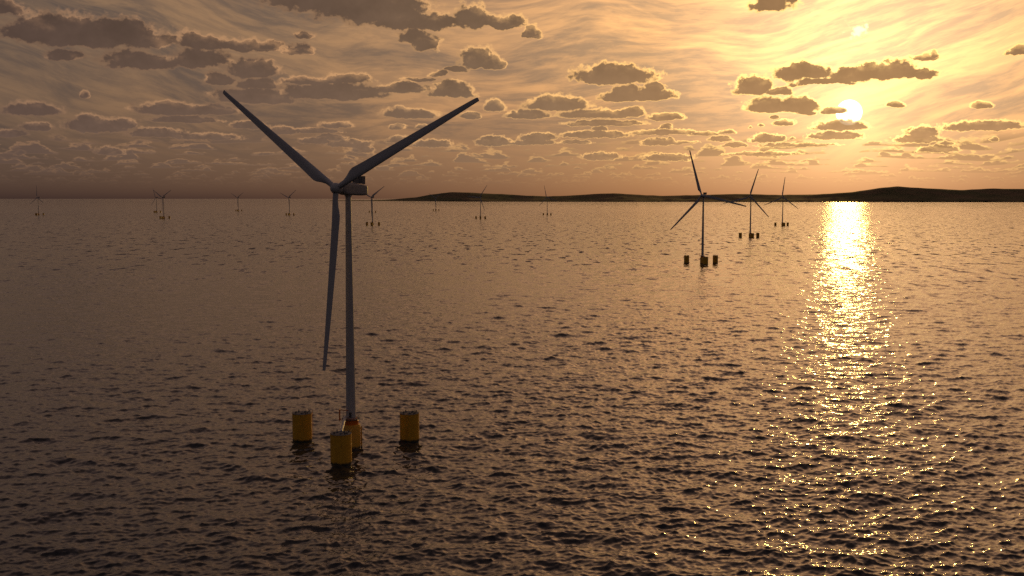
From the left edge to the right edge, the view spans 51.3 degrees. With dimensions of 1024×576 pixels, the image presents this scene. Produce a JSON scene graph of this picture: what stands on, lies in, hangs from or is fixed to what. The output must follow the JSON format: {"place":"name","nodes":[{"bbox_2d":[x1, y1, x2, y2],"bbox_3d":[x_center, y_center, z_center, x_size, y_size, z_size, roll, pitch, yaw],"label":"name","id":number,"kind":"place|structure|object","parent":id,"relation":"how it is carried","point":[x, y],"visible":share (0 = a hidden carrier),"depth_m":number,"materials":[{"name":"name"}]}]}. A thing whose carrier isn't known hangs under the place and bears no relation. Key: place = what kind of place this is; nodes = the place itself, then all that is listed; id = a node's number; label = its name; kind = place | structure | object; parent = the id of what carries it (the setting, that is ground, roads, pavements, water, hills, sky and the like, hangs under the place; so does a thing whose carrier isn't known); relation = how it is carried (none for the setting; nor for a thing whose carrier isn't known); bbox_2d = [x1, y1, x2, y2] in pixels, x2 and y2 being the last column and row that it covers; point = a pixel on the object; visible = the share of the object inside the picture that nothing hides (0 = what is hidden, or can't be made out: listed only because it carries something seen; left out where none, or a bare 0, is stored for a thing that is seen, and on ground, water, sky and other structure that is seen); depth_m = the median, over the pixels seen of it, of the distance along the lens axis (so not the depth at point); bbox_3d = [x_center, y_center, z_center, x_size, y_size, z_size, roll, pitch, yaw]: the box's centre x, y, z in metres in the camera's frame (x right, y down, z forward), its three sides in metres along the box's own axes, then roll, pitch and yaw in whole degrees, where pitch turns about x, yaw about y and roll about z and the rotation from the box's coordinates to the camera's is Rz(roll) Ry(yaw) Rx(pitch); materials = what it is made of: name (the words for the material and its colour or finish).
{"place":"outdoors","nodes":[
{"label":"outdoors","id":0,"kind":"place"},
{"bbox_2d":[0,199,1023,575],"bbox_3d":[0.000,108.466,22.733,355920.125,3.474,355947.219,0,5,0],"label":"water","id":1,"kind":"structure","parent":0,"point":[624,389],"depth_m":618.01,"materials":[{"name":"liquid"}]},
{"bbox_2d":[30,185,43,214],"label":"floating wind turbine","id":2,"kind":"object","parent":1,"relation":"in","point":[38,204],"visible":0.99,"depth_m":6887.04,"materials":[{"name":"paint"}]},
{"bbox_2d":[152,190,160,212],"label":"floating wind turbine","id":3,"kind":"object","parent":1,"relation":"in","point":[156,203],"visible":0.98,"depth_m":8169.58,"materials":[{"name":"paint"}]},
{"bbox_2d":[156,190,170,218],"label":"floating wind turbine","id":4,"kind":"object","parent":1,"relation":"in","point":[163,216],"visible":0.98,"depth_m":5726.78,"materials":[{"name":"paint"}]},
{"bbox_2d":[281,190,295,214],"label":"floating wind turbine","id":5,"kind":"object","parent":1,"relation":"in","point":[289,197],"visible":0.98,"depth_m":6891.34,"materials":[{"name":"paint"}]},
{"bbox_2d":[223,90,478,464],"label":"floating wind turbine","id":6,"kind":"object","parent":1,"relation":"in","point":[345,439],"visible":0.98,"depth_m":464.74,"materials":[{"name":"paint"}]},
{"bbox_2d":[366,187,382,225],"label":"floating wind turbine","id":7,"kind":"object","parent":1,"relation":"in","point":[372,223],"visible":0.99,"depth_m":4315.94,"materials":[{"name":"paint"}]},
{"bbox_2d":[469,187,485,218],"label":"floating wind turbine","id":8,"kind":"object","parent":1,"relation":"in","point":[480,205],"visible":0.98,"depth_m":5727.41,"materials":[{"name":"paint"}]},
{"bbox_2d":[670,150,745,264],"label":"floating wind turbine","id":9,"kind":"object","parent":1,"relation":"in","point":[703,260],"visible":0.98,"depth_m":1793.13,"materials":[{"name":"paint"}]},
{"bbox_2d":[723,169,768,237],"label":"floating wind turbine","id":10,"kind":"object","parent":1,"relation":"in","point":[751,235],"visible":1,"depth_m":2974.27,"materials":[{"name":"paint"}]},
{"bbox_2d":[765,179,797,225],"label":"floating wind turbine","id":11,"kind":"object","parent":1,"relation":"in","point":[782,223],"visible":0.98,"depth_m":4238.62,"materials":[{"name":"paint"}]},
{"bbox_2d":[0,0,1023,198],"label":"sky","id":12,"kind":"structure","parent":0,"point":[100,99],"materials":[{"name":"orange"}]},
{"bbox_2d":[330,186,1023,201],"bbox_3d":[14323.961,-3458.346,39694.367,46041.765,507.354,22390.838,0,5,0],"label":"hills","id":13,"kind":"structure","parent":0,"point":[898,194],"depth_m":32631.22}
]}

